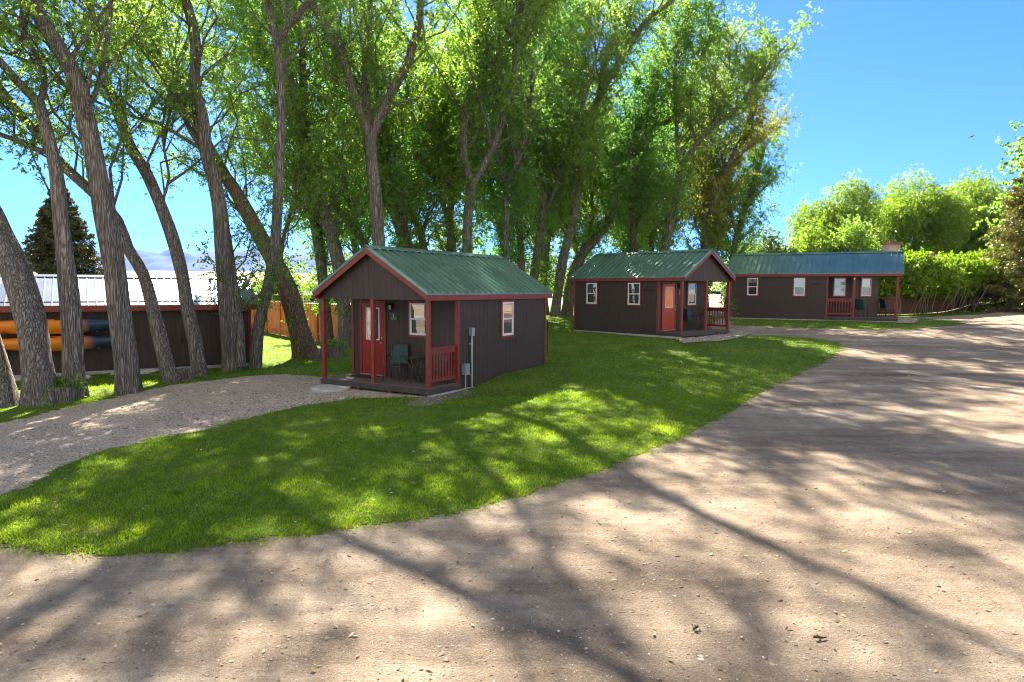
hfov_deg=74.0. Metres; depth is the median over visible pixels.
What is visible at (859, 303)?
patio chair
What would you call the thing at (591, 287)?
window
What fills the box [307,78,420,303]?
willow tree
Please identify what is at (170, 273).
foothills
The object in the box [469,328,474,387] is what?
utility conduit
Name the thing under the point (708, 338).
pad gravel
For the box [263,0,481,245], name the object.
willow tree
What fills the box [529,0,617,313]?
willow tree
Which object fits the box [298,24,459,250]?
willow tree
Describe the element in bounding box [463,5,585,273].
willow tree
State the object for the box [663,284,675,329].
door
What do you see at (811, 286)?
cabin
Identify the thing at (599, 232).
willow tree
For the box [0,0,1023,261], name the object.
sky
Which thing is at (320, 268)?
willow tree
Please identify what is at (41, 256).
spruce tree
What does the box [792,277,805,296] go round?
window
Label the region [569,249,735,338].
cabin
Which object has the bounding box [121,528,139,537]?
weed
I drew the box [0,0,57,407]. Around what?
willow tree
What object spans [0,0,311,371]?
willow tree
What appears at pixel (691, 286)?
window
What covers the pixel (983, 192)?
willow tree
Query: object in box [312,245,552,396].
cabin
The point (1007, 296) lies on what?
spruce tree
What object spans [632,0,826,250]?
willow tree
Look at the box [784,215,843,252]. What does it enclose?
willow tree
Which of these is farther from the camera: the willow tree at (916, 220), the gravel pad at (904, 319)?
the willow tree at (916, 220)
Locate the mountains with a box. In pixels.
[29,248,585,273]
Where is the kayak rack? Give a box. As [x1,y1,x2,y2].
[1,313,100,364]
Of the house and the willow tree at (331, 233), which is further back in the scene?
the house
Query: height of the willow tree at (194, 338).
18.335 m
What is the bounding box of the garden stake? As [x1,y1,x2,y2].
[546,318,547,352]
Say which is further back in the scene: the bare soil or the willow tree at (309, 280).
the willow tree at (309, 280)
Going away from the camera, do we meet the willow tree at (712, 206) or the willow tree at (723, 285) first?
the willow tree at (712, 206)
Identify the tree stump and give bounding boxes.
[40,374,86,404]
[177,368,195,380]
[307,348,321,359]
[317,338,348,358]
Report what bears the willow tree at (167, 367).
on the lawn at (640, 349)
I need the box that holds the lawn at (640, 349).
[0,301,1001,555]
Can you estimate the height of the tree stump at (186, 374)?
0.504 m
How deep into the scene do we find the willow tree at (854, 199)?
72.48 m
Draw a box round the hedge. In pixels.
[726,245,1020,316]
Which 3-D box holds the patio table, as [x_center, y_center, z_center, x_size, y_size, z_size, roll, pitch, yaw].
[-2.655,0.772,18.275,0.620,0.706,0.620,3,5,31]
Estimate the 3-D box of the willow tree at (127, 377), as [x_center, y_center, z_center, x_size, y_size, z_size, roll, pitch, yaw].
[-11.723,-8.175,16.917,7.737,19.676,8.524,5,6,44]
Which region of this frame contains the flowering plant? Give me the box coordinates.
[717,291,738,322]
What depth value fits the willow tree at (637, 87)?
47.60 m
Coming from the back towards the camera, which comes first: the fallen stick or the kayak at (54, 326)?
the kayak at (54, 326)
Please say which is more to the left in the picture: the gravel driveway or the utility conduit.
the gravel driveway
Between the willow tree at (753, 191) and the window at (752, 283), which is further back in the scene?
the willow tree at (753, 191)
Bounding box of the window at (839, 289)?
[832,277,846,296]
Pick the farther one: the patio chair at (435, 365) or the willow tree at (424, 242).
the willow tree at (424, 242)
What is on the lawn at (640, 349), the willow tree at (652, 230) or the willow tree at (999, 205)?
the willow tree at (652, 230)
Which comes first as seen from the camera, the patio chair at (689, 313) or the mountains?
the patio chair at (689, 313)
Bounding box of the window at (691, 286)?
[686,282,696,305]
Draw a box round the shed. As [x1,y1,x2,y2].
[0,274,257,377]
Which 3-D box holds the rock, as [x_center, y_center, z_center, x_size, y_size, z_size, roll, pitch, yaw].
[-11.736,1.013,21.901,0.307,0.212,0.864,2,5,20]
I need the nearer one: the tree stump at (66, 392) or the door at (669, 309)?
the tree stump at (66, 392)
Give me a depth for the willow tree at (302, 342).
26.92 m
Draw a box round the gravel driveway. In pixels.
[0,374,423,494]
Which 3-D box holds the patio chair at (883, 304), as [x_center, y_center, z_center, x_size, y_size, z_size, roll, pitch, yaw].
[21.148,-1.879,38.388,0.626,0.985,0.550,0,4,-6]
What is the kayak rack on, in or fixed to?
attached to the shed
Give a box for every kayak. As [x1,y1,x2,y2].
[0,316,108,333]
[2,336,111,350]
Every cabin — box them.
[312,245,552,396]
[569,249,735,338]
[728,251,904,321]
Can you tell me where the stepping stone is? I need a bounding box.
[309,384,350,391]
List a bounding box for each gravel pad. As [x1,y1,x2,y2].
[677,329,752,342]
[897,317,918,322]
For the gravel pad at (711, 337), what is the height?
0.120 m
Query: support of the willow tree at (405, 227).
on the lawn at (640, 349)
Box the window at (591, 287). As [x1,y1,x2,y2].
[585,282,597,304]
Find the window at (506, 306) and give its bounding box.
[500,300,513,337]
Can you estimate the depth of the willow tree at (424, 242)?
35.62 m
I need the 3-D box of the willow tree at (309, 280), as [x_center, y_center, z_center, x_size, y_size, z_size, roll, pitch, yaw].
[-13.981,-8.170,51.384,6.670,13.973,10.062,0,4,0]
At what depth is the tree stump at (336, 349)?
26.85 m
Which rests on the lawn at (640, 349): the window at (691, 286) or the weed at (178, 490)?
the weed at (178, 490)
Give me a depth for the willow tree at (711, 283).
51.67 m
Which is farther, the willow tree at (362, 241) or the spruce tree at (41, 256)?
the spruce tree at (41, 256)
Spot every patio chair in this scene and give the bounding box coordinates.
[382,343,408,380]
[420,346,447,384]
[687,308,702,330]
[854,299,867,316]
[879,299,893,315]
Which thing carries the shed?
on the lawn at (640, 349)
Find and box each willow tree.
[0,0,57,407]
[0,0,145,398]
[0,0,191,393]
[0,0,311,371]
[0,7,190,382]
[0,10,57,406]
[41,0,276,375]
[110,0,352,358]
[174,0,406,347]
[199,0,428,249]
[215,0,378,368]
[217,0,370,346]
[250,250,318,303]
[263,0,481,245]
[288,215,345,304]
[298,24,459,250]
[304,0,459,248]
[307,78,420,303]
[329,0,485,249]
[373,20,502,253]
[392,0,587,252]
[419,27,555,271]
[421,0,594,265]
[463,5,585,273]
[479,0,637,288]
[509,2,618,301]
[528,0,689,316]
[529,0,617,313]
[534,70,622,310]
[545,0,709,315]
[589,46,690,258]
[590,0,730,251]
[596,92,686,252]
[603,70,721,250]
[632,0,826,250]
[657,17,801,296]
[683,143,747,306]
[698,120,804,307]
[710,238,764,299]
[747,224,784,252]
[778,169,907,250]
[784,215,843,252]
[813,207,885,251]
[868,163,990,253]
[929,165,1010,253]
[971,121,1023,250]
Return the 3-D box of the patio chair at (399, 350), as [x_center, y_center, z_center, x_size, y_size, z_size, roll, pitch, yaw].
[-3.211,0.583,18.822,0.550,0.985,0.626,2,5,17]
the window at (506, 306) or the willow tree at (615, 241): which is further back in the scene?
the willow tree at (615, 241)
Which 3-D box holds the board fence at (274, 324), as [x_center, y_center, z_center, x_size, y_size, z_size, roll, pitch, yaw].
[-14.780,-1.377,41.079,0.420,2.070,20.291,-3,6,-39]
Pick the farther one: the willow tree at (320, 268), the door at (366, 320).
the willow tree at (320, 268)
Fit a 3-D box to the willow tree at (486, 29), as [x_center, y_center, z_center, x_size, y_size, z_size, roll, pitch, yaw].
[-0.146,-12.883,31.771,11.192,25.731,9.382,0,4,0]
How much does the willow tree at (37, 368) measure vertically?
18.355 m
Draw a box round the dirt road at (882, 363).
[0,291,1023,681]
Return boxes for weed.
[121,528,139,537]
[167,486,186,495]
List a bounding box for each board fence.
[251,301,337,340]
[726,293,977,314]
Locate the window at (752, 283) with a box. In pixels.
[746,277,758,295]
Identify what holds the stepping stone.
on the gravel driveway
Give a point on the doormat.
(362, 376)
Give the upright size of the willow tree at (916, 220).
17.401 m
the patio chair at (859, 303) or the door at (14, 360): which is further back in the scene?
the patio chair at (859, 303)
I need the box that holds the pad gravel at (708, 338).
[674,317,915,342]
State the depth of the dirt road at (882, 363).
6.71 m
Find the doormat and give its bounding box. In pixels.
[348,374,379,377]
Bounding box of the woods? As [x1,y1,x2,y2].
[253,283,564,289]
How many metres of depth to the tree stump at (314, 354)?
26.25 m
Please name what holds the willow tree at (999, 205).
on the dirt road at (882, 363)
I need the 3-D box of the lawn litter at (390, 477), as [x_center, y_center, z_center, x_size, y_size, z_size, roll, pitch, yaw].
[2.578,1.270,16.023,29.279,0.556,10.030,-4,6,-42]
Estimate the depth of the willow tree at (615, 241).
58.39 m
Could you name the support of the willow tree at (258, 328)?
on the lawn at (640, 349)
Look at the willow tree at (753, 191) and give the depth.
51.16 m
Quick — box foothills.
[33,271,721,290]
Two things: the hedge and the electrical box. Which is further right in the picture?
the hedge
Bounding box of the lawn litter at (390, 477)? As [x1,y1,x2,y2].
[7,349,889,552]
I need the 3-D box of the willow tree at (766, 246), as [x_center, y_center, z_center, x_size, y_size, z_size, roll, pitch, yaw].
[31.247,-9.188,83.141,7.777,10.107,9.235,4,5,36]
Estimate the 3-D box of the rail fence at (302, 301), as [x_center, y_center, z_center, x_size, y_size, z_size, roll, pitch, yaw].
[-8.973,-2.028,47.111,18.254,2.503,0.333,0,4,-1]
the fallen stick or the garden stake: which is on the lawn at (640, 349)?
the garden stake
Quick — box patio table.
[402,356,424,383]
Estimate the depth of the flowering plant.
32.51 m
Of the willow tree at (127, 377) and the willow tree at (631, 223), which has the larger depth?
the willow tree at (631, 223)
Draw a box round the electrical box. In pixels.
[462,363,469,389]
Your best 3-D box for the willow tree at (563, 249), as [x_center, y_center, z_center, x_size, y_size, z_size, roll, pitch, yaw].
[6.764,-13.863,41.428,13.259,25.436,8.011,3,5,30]
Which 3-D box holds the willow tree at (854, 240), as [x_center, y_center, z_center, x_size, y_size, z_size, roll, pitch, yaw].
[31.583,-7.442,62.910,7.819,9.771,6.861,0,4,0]
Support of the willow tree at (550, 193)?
on the lawn at (640, 349)
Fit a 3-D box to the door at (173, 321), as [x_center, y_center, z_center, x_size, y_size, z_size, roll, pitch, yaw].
[-11.617,-0.049,22.530,1.400,1.850,0.045,-2,5,-32]
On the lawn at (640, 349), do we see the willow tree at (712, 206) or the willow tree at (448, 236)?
the willow tree at (448, 236)
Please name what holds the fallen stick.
on the dirt road at (882, 363)
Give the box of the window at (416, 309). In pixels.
[408,300,425,337]
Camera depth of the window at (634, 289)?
30.92 m
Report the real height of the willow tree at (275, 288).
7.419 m
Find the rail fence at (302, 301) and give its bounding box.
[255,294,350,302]
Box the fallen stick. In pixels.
[813,633,826,638]
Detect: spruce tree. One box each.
[21,188,103,274]
[963,164,1023,312]
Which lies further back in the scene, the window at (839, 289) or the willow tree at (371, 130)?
the window at (839, 289)
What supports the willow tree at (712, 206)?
on the dirt road at (882, 363)
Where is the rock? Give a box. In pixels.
[140,369,158,373]
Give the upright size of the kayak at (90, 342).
0.534 m
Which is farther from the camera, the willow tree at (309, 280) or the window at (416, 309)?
the willow tree at (309, 280)
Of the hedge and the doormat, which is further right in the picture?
the hedge
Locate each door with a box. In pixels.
[0,313,20,374]
[136,311,185,367]
[362,303,383,374]
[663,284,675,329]
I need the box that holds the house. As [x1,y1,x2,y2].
[881,240,927,298]
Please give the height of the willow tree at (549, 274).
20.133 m
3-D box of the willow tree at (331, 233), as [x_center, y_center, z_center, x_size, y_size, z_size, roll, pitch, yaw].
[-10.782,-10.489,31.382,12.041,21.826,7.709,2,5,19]
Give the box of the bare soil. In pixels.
[404,389,478,406]
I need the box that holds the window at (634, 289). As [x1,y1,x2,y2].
[627,282,641,305]
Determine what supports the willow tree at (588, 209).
on the lawn at (640, 349)
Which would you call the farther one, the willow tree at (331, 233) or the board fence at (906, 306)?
the board fence at (906, 306)

